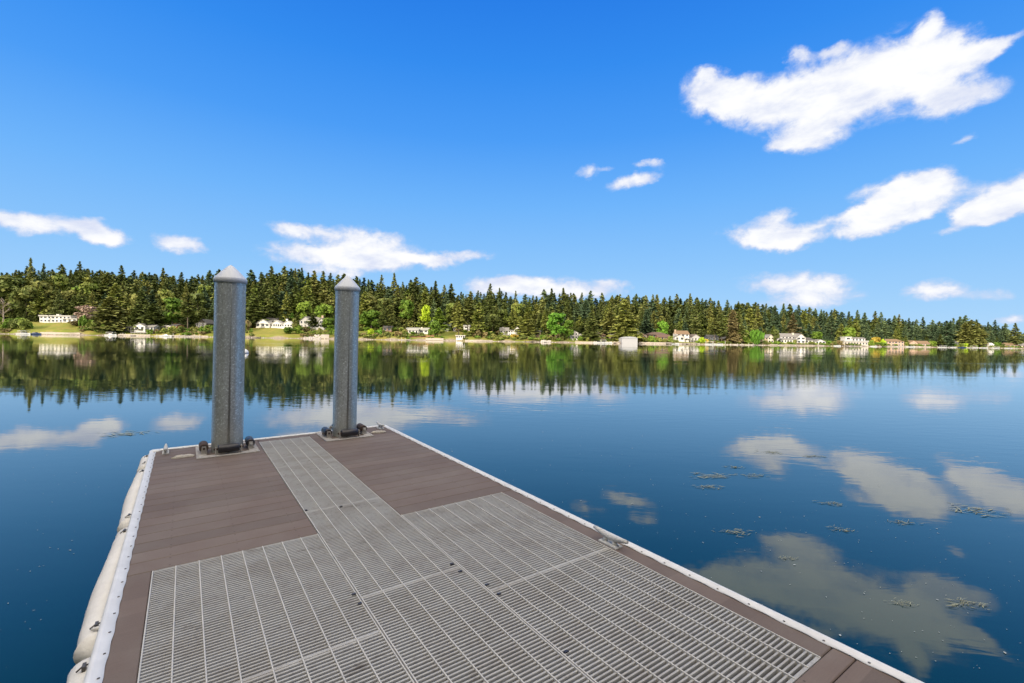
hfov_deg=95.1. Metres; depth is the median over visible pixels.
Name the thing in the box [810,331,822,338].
leafy tree
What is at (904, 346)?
retaining wall
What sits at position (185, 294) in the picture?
conifer tree
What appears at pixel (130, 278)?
conifer tree
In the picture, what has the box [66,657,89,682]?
dock fender
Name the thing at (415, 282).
conifer tree
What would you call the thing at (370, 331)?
shrub
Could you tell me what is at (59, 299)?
conifer tree
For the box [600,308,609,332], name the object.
conifer tree
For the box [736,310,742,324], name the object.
conifer tree
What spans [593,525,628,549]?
mooring cleat
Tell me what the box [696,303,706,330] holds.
conifer tree
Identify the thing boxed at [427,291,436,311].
conifer tree
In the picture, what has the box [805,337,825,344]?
hip roof house
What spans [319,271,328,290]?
conifer tree
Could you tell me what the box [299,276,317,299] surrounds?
conifer tree
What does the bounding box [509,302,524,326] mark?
leafy tree
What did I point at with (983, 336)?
conifer tree
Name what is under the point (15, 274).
conifer tree
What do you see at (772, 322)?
conifer tree
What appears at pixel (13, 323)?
shrub
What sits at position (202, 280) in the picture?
conifer tree
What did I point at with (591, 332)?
conifer tree
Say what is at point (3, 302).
dead tree
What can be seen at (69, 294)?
leafy tree
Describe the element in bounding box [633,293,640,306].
conifer tree
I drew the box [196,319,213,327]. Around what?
timber chalet
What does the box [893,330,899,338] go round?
conifer tree
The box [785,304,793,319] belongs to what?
conifer tree
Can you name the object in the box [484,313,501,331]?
leafy tree
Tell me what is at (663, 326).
leafy tree
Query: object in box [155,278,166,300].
conifer tree
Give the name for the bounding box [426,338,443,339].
retaining wall
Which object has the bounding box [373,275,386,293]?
conifer tree
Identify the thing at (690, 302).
conifer tree
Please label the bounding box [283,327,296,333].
shrub
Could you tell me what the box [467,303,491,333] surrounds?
conifer tree
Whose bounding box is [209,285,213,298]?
conifer tree
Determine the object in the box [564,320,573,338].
leafy tree
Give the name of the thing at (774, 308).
conifer tree
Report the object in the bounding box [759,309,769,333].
conifer tree
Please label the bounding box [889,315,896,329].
conifer tree
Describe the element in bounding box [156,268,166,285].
conifer tree
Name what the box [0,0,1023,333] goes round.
sky
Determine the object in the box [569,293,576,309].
conifer tree
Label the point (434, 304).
conifer tree
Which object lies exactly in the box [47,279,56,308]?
conifer tree
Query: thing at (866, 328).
conifer tree
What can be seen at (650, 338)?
shrub
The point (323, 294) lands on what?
conifer tree
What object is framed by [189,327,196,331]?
shrub
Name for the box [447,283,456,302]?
conifer tree
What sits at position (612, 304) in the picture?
conifer tree
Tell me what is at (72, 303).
conifer tree
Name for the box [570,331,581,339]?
narrow white house
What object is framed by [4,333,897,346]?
beach cobbles
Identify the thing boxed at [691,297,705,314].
conifer tree
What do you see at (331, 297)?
conifer tree
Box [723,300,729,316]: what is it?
conifer tree
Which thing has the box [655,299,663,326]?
conifer tree
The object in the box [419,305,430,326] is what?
leafy tree
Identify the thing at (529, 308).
conifer tree
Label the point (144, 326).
lakeside cabin
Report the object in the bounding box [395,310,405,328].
conifer tree
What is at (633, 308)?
conifer tree
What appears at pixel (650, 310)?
conifer tree
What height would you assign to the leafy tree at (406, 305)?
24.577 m
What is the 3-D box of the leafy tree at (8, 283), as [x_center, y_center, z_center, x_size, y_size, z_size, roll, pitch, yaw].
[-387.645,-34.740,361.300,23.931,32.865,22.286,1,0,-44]
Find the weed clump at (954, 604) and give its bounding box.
[946,597,989,609]
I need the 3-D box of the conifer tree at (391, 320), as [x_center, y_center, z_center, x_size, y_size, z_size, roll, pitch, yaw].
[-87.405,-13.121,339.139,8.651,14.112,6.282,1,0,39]
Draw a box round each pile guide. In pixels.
[195,436,259,459]
[316,423,373,441]
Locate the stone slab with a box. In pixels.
[171,454,193,458]
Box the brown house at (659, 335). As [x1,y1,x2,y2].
[645,332,669,339]
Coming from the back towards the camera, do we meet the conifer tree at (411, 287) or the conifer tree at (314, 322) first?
the conifer tree at (411, 287)
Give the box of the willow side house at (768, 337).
[760,334,773,343]
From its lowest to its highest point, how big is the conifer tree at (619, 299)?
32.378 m
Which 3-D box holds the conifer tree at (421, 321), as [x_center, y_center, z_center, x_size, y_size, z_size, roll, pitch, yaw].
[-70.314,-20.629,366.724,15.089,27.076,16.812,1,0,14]
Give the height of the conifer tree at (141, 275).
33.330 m
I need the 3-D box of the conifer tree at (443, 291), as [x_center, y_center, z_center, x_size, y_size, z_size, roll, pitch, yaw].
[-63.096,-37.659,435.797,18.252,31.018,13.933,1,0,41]
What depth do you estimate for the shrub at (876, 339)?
469.56 m
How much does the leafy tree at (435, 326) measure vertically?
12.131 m
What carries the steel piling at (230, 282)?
in the lake water
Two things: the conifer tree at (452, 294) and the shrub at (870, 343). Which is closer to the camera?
the conifer tree at (452, 294)
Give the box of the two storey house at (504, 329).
[498,327,520,335]
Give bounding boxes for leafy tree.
[0,275,28,303]
[7,285,41,315]
[27,280,54,301]
[51,274,69,290]
[61,289,77,303]
[74,305,98,318]
[75,282,101,303]
[122,293,138,313]
[157,289,175,310]
[159,297,186,324]
[188,292,208,317]
[197,284,211,304]
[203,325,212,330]
[292,318,297,327]
[295,301,312,319]
[314,303,333,317]
[321,318,334,330]
[359,309,380,328]
[361,293,377,310]
[376,297,393,318]
[398,300,414,322]
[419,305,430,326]
[429,320,440,334]
[445,303,457,320]
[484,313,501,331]
[494,309,507,326]
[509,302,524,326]
[546,312,566,337]
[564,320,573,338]
[656,320,668,333]
[740,330,748,343]
[773,329,779,340]
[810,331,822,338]
[842,327,855,336]
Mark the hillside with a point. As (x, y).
(39, 326)
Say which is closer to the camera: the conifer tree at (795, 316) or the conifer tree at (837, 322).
the conifer tree at (795, 316)
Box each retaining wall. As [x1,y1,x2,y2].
[40,332,79,333]
[118,334,149,335]
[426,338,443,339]
[639,342,670,343]
[770,344,824,345]
[885,346,930,346]
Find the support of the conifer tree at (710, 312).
on the hillside
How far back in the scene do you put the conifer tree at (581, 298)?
425.25 m
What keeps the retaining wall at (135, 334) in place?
on the hillside
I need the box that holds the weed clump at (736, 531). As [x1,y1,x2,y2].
[711,528,751,536]
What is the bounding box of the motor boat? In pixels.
[104,332,116,335]
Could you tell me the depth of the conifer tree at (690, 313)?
425.53 m
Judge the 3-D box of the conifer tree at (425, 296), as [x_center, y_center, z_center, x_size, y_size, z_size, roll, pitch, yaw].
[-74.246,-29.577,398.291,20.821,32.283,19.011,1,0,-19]
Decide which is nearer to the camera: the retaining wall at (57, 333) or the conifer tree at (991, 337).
the retaining wall at (57, 333)
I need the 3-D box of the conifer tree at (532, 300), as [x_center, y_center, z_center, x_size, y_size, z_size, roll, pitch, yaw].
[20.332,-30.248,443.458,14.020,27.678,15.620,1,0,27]
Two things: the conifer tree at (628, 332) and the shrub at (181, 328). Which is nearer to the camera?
the shrub at (181, 328)
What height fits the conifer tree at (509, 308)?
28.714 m
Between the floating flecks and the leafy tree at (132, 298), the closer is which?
the floating flecks
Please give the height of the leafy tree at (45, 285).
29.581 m
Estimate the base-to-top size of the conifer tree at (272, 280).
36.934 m
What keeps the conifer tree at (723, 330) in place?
on the hillside
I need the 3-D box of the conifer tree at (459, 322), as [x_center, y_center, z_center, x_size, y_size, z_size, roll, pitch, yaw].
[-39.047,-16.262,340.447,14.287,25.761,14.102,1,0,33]
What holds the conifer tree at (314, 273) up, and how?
on the hillside
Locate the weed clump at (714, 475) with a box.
[695,472,732,478]
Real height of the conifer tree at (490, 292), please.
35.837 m
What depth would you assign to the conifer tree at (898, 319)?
587.91 m
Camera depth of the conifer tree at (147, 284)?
384.77 m
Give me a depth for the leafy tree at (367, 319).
344.49 m
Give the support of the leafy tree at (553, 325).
on the hillside
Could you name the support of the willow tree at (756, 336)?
on the hillside
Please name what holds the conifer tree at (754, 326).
on the hillside
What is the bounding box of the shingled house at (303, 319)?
[299,315,324,329]
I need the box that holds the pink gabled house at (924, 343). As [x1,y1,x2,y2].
[907,340,930,345]
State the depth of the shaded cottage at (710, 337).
381.65 m
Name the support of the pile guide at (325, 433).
on the floating dock
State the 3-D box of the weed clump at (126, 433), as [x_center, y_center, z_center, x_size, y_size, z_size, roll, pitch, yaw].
[-7.838,1.864,9.572,0.861,0.011,0.932,1,0,43]
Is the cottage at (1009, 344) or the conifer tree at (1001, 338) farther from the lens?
the conifer tree at (1001, 338)
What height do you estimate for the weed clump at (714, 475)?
0.011 m
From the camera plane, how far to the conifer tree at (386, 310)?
360.08 m
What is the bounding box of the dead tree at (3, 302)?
[0,297,10,323]
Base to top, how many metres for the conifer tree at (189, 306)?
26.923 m
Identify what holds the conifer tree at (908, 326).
on the hillside
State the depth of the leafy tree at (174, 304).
332.05 m
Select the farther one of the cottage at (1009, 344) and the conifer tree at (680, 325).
the cottage at (1009, 344)
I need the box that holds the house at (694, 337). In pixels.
[689,334,699,341]
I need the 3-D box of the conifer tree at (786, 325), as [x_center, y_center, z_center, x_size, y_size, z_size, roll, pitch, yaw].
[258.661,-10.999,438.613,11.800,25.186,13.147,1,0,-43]
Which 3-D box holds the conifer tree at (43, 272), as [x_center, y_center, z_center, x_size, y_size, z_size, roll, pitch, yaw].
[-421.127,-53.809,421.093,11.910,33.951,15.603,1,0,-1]
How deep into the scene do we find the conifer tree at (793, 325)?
432.80 m
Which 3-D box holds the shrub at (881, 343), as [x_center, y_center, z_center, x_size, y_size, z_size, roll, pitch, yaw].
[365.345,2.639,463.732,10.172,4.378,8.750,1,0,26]
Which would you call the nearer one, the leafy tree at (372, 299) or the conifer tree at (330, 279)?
the leafy tree at (372, 299)
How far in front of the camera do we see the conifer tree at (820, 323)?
496.00 m
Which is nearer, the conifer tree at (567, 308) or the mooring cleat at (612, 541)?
the mooring cleat at (612, 541)
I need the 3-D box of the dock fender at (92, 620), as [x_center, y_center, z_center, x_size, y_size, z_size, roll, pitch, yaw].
[-2.695,1.620,3.171,0.196,0.201,1.801,0,1,-35]
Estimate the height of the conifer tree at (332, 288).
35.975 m
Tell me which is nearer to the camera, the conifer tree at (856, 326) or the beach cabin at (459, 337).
the beach cabin at (459, 337)
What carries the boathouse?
in the lake water
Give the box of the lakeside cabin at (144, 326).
[134,323,161,333]
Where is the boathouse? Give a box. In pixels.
[618,337,637,343]
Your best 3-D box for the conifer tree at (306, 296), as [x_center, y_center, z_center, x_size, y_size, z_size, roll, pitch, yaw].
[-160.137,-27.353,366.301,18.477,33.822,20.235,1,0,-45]
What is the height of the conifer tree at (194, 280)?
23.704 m
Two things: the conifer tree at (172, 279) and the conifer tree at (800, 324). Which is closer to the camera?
the conifer tree at (172, 279)
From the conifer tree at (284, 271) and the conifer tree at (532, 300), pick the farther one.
the conifer tree at (532, 300)
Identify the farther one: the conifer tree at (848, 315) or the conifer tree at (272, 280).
the conifer tree at (848, 315)
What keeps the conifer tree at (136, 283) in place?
on the hillside
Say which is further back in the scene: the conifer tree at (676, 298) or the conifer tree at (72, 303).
the conifer tree at (676, 298)
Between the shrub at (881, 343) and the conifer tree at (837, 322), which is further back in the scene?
the conifer tree at (837, 322)
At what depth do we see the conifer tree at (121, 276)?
406.97 m
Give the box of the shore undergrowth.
[0,317,1022,347]
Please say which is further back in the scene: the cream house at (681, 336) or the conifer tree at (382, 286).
the conifer tree at (382, 286)
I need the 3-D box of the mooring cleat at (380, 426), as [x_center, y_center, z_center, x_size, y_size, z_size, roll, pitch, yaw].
[-2.155,1.384,7.667,0.072,0.098,0.343,0,1,-35]
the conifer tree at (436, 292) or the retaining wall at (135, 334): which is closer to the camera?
the retaining wall at (135, 334)
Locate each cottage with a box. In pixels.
[704,335,718,340]
[1002,343,1017,345]
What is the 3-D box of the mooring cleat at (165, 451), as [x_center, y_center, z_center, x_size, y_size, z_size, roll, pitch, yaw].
[-4.454,1.395,6.024,0.072,0.098,0.343,0,1,-35]
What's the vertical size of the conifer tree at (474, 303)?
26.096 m
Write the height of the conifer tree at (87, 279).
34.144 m
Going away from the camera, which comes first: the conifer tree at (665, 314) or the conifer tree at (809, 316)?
the conifer tree at (665, 314)
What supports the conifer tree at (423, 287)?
on the hillside
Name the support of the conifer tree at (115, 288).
on the hillside
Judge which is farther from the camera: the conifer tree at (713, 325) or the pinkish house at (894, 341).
the pinkish house at (894, 341)
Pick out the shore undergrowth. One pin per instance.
(186, 331)
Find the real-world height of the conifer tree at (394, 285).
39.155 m
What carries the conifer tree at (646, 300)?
on the hillside
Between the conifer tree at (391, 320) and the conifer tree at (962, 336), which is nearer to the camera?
the conifer tree at (391, 320)
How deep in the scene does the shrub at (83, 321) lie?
317.50 m
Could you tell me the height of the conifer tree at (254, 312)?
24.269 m
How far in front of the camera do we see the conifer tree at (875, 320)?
563.99 m
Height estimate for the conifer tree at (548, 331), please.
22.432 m
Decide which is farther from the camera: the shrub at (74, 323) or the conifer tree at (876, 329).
the conifer tree at (876, 329)
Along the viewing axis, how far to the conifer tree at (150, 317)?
323.40 m
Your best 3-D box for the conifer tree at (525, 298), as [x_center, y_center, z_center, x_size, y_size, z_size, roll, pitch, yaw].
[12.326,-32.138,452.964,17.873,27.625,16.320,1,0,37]
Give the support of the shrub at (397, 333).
on the hillside
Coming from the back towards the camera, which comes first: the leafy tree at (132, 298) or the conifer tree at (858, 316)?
the conifer tree at (858, 316)
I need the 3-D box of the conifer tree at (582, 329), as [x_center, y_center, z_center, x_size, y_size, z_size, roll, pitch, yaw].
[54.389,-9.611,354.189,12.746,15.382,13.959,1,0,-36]
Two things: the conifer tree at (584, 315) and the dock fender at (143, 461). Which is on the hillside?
the conifer tree at (584, 315)
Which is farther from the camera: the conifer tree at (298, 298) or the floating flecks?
the conifer tree at (298, 298)
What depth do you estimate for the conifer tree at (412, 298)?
397.29 m
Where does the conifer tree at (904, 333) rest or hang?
on the hillside
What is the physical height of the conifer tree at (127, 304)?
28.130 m
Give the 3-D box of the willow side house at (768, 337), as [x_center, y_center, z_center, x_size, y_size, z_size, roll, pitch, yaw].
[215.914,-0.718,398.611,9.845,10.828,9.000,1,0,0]
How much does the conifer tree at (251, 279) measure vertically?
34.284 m
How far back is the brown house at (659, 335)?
359.63 m
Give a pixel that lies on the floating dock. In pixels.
(390, 555)
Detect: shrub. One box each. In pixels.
[0,320,9,327]
[7,319,18,328]
[17,318,30,328]
[67,320,78,325]
[78,315,87,326]
[85,321,96,330]
[158,328,167,333]
[168,326,176,331]
[178,325,185,332]
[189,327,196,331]
[245,320,251,329]
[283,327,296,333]
[295,326,300,333]
[367,329,373,334]
[394,331,401,336]
[472,329,482,336]
[647,336,655,341]
[867,340,874,345]
[871,337,880,342]
[874,342,886,345]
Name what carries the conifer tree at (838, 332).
on the hillside
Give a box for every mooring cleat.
[162,444,168,454]
[376,422,384,429]
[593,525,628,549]
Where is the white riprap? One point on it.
(313, 337)
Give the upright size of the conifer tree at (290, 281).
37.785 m
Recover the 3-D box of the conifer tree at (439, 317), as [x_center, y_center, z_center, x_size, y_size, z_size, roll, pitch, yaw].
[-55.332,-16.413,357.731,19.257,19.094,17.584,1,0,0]
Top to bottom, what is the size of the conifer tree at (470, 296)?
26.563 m
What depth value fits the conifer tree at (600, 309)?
405.49 m
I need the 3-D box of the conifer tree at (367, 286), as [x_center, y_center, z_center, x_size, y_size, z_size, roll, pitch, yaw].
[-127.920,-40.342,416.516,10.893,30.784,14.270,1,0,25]
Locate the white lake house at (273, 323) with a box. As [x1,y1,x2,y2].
[255,318,292,328]
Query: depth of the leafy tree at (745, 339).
379.77 m
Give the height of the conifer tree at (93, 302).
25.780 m
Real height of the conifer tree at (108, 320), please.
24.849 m
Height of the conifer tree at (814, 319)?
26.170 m
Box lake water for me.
[0,334,1023,682]
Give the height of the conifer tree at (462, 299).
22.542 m
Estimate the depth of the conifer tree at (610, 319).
360.28 m
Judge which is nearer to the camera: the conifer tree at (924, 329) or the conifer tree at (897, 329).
the conifer tree at (897, 329)
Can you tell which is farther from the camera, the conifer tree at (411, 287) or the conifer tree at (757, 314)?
the conifer tree at (757, 314)
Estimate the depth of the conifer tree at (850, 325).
505.49 m
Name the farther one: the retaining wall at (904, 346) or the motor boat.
the retaining wall at (904, 346)
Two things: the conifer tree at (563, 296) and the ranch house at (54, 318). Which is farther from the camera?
the conifer tree at (563, 296)
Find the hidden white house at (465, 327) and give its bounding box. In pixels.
[453,325,470,331]
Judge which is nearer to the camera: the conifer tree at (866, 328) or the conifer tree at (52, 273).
the conifer tree at (52, 273)
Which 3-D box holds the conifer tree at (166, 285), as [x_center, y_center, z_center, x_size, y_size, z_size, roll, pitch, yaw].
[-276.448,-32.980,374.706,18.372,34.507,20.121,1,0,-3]
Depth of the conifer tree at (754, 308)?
478.44 m
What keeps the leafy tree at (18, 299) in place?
on the hillside
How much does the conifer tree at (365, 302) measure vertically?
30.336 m
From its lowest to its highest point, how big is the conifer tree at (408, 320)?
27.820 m
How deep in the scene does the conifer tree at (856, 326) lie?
517.38 m
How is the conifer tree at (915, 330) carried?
on the hillside
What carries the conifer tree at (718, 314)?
on the hillside
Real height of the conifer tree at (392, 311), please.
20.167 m
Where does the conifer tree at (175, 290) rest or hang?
on the hillside
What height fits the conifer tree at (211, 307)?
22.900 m
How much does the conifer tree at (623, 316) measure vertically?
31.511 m
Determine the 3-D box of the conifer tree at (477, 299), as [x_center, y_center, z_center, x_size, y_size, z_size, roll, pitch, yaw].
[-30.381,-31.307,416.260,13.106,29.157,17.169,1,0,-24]
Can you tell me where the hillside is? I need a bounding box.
[0,317,1023,348]
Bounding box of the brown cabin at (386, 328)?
[382,326,393,331]
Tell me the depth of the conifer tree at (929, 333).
577.28 m
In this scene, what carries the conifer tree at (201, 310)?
on the hillside
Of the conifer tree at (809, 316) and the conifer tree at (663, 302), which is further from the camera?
the conifer tree at (809, 316)
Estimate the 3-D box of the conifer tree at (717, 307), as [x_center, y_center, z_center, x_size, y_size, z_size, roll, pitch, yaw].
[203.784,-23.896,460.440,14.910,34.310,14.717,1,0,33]
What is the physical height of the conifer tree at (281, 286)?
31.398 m
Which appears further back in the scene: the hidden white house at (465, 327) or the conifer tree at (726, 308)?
the conifer tree at (726, 308)
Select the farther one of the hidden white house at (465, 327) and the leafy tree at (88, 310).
the hidden white house at (465, 327)
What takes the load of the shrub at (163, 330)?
on the hillside
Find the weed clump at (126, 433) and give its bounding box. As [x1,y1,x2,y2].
[97,431,147,437]
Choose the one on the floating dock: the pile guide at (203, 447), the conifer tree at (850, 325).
the pile guide at (203, 447)
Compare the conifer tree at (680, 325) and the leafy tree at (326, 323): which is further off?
the conifer tree at (680, 325)
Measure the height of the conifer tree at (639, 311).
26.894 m
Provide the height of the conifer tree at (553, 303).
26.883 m
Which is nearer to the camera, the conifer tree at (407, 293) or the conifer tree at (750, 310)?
the conifer tree at (407, 293)
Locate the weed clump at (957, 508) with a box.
[950,505,1009,516]
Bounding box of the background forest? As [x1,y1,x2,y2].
[0,266,1023,342]
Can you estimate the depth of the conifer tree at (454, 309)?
369.92 m
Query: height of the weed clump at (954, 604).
0.010 m
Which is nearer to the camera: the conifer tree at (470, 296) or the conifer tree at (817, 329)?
the conifer tree at (470, 296)
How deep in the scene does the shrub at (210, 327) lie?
315.29 m
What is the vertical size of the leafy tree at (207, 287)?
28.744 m
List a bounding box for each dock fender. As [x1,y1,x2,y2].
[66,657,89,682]
[73,527,127,663]
[117,469,143,532]
[137,455,147,471]
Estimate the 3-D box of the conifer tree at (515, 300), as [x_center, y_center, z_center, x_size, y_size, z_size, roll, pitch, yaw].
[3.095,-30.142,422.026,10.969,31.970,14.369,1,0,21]
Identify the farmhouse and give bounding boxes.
[777,333,805,342]
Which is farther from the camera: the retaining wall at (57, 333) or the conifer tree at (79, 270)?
the conifer tree at (79, 270)
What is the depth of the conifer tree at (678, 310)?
426.69 m
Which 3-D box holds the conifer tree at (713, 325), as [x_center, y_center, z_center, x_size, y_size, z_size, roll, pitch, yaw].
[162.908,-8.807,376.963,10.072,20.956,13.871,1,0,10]
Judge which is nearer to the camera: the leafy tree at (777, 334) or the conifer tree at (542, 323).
the conifer tree at (542, 323)
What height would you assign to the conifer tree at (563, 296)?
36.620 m
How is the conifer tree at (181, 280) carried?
on the hillside
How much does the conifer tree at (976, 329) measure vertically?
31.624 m
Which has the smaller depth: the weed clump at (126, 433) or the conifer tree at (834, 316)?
the weed clump at (126, 433)
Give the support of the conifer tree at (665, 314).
on the hillside
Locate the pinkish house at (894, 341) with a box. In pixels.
[884,339,903,345]
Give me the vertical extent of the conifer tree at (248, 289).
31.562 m
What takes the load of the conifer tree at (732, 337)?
on the hillside
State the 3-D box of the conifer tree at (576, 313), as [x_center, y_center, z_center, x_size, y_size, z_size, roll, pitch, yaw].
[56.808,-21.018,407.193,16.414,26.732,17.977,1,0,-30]
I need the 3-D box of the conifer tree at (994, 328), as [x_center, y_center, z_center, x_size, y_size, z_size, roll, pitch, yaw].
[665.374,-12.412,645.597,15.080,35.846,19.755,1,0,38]
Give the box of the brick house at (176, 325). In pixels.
[162,324,184,328]
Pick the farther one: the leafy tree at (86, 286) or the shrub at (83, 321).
the leafy tree at (86, 286)
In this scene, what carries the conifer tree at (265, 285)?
on the hillside
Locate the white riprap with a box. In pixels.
[304,334,320,338]
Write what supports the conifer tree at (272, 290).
on the hillside
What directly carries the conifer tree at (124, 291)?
on the hillside
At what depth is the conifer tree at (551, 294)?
441.57 m
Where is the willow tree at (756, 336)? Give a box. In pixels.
[749,329,764,343]
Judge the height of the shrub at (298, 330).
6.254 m
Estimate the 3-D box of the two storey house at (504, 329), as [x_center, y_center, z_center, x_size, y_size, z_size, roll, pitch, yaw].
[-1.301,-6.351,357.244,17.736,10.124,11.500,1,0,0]
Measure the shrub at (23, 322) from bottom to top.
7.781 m
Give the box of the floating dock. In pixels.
[83,425,923,682]
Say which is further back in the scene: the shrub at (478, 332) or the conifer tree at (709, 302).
the conifer tree at (709, 302)
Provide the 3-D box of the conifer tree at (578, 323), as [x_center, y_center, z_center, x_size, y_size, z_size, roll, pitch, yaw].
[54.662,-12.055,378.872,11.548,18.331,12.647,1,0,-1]
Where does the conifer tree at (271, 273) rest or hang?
on the hillside
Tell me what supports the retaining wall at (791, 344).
on the hillside
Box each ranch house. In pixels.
[38,314,78,322]
[406,327,429,333]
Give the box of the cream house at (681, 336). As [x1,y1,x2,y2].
[672,330,690,341]
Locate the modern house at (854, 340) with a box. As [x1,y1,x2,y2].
[841,337,868,345]
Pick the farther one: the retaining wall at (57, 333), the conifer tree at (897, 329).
the conifer tree at (897, 329)
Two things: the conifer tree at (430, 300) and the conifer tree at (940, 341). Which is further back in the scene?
the conifer tree at (940, 341)
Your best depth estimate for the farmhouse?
411.89 m
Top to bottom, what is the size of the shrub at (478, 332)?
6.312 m
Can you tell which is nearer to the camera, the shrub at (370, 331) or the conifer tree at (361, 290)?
the shrub at (370, 331)
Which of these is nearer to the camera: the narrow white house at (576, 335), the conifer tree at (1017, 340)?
the narrow white house at (576, 335)
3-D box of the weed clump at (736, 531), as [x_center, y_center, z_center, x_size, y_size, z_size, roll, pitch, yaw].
[2.405,2.051,5.040,0.490,0.011,0.234,1,0,0]
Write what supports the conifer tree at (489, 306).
on the hillside
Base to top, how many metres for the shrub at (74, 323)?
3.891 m
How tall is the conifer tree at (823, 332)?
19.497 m
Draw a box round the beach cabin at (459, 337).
[455,335,465,339]
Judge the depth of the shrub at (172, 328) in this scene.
314.39 m
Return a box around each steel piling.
[211,265,246,452]
[332,276,359,436]
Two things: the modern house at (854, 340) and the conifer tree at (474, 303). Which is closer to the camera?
the conifer tree at (474, 303)
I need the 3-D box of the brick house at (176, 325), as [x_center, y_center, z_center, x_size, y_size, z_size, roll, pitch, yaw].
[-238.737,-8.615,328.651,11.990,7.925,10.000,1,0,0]
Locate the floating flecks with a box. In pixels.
[1,363,1017,667]
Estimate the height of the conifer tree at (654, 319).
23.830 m
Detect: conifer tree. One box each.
[0,294,13,318]
[12,270,23,286]
[23,276,30,285]
[25,258,35,282]
[26,286,47,316]
[37,263,48,280]
[41,287,68,314]
[46,269,55,281]
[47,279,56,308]
[47,289,65,314]
[56,264,66,273]
[66,275,76,290]
[66,295,78,315]
[67,270,75,283]
[72,287,88,313]
[74,261,83,280]
[77,274,92,292]
[83,268,95,282]
[85,296,131,330]
[86,290,98,319]
[90,272,119,300]
[100,283,125,325]
[116,265,130,291]
[120,280,127,294]
[122,294,130,323]
[127,275,133,293]
[128,288,149,325]
[130,279,142,296]
[131,271,147,289]
[131,303,169,330]
[144,280,152,301]
[153,279,172,304]
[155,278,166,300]
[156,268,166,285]
[169,276,176,287]
[171,272,184,291]
[171,286,181,298]
[174,294,198,328]
[180,283,190,302]
[190,277,197,293]
[195,275,205,292]
[197,305,204,322]
[199,270,213,288]
[207,298,213,319]
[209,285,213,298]
[246,269,261,289]
[246,281,251,303]
[246,285,265,307]
[246,295,268,326]
[255,272,264,291]
[260,275,270,303]
[263,273,279,297]
[264,286,278,317]
[267,266,276,281]
[277,266,288,288]
[278,275,295,299]
[278,281,284,296]
[279,291,292,320]
[286,291,301,321]
[293,268,297,282]
[297,268,305,290]
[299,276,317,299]
[301,285,317,313]
[304,315,321,332]
[310,270,319,284]
[310,275,321,302]
[318,282,329,304]
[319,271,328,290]
[327,272,332,289]
[327,280,334,303]
[327,292,334,314]
[335,275,340,285]
[358,284,363,305]
[359,291,374,326]
[365,279,369,292]
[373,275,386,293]
[373,283,380,303]
[377,310,387,324]
[378,298,389,326]
[385,286,394,304]
[386,314,395,332]
[388,306,397,326]
[390,273,396,299]
[391,285,402,309]
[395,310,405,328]
[398,296,417,328]
[399,282,405,301]
[404,290,411,299]
[407,280,419,302]
[410,277,420,296]
[410,293,418,312]
[415,298,430,327]
[417,288,429,313]
[418,283,426,300]
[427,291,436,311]
[428,299,436,322]
[428,308,450,330]
[432,280,442,306]
[439,292,449,317]
[441,285,450,301]
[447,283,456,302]
[448,302,467,334]
[450,303,459,326]
[460,298,474,333]
[461,293,464,308]
[467,291,473,307]
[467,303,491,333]
[471,298,476,322]
[475,290,481,303]
[481,283,494,305]
[486,296,494,314]
[489,303,502,330]
[502,310,508,326]
[506,308,520,329]
[507,298,512,316]
[512,291,518,303]
[514,310,539,335]
[521,294,528,308]
[524,300,532,323]
[531,295,535,310]
[531,303,538,327]
[535,297,548,328]
[537,289,547,303]
[539,310,547,332]
[544,310,559,334]
[546,288,556,307]
[548,300,556,311]
[560,288,565,305]
[563,298,573,320]
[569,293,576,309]
[571,302,580,325]
[575,315,582,331]
[578,319,586,334]
[579,293,583,306]
[579,300,590,323]
[580,313,605,340]
[586,291,595,315]
[596,304,603,328]
[597,293,605,308]
[598,310,619,337]
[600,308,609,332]
[607,299,643,340]
[610,295,616,309]
[614,294,622,313]
[623,318,642,340]
[629,304,636,319]
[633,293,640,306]
[635,304,643,327]
[636,310,647,331]
[638,312,653,333]
[640,295,649,311]
[643,300,661,320]
[648,311,658,332]
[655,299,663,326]
[660,297,671,314]
[660,306,670,322]
[670,294,682,317]
[673,307,683,323]
[677,314,683,330]
[687,306,692,322]
[688,293,692,307]
[689,311,703,336]
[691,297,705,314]
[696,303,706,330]
[704,298,716,316]
[705,304,714,324]
[707,317,715,334]
[707,318,720,340]
[715,300,725,316]
[715,314,728,340]
[716,308,721,327]
[722,309,743,342]
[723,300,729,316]
[726,307,730,322]
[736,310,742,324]
[736,318,748,336]
[743,306,758,329]
[750,320,758,330]
[751,302,758,317]
[754,307,765,330]
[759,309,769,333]
[766,313,775,332]
[770,305,781,320]
[779,314,785,327]
[781,303,789,318]
[784,316,793,332]
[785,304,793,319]
[785,313,802,334]
[791,312,799,327]
[795,318,808,335]
[800,311,811,330]
[806,307,813,324]
[811,317,821,330]
[813,321,822,339]
[814,313,826,336]
[821,325,826,339]
[825,314,840,338]
[832,309,836,324]
[832,318,844,333]
[834,323,846,340]
[845,311,852,324]
[845,318,853,327]
[853,318,863,337]
[854,310,864,331]
[861,322,871,337]
[871,311,879,325]
[872,322,883,336]
[879,321,892,338]
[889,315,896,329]
[893,323,903,340]
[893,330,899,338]
[894,314,902,328]
[901,326,908,339]
[906,318,913,332]
[911,325,921,339]
[913,319,922,331]
[919,317,929,338]
[925,325,934,339]
[929,325,939,340]
[936,321,958,346]
[936,334,944,344]
[953,322,977,345]
[957,316,963,329]
[961,319,986,345]
[963,315,970,322]
[975,323,989,345]
[987,332,994,343]
[991,320,999,337]
[998,330,1004,342]
[1001,323,1008,337]
[1005,323,1023,345]
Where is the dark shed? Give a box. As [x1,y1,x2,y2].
[125,326,133,332]
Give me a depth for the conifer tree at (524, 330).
348.11 m

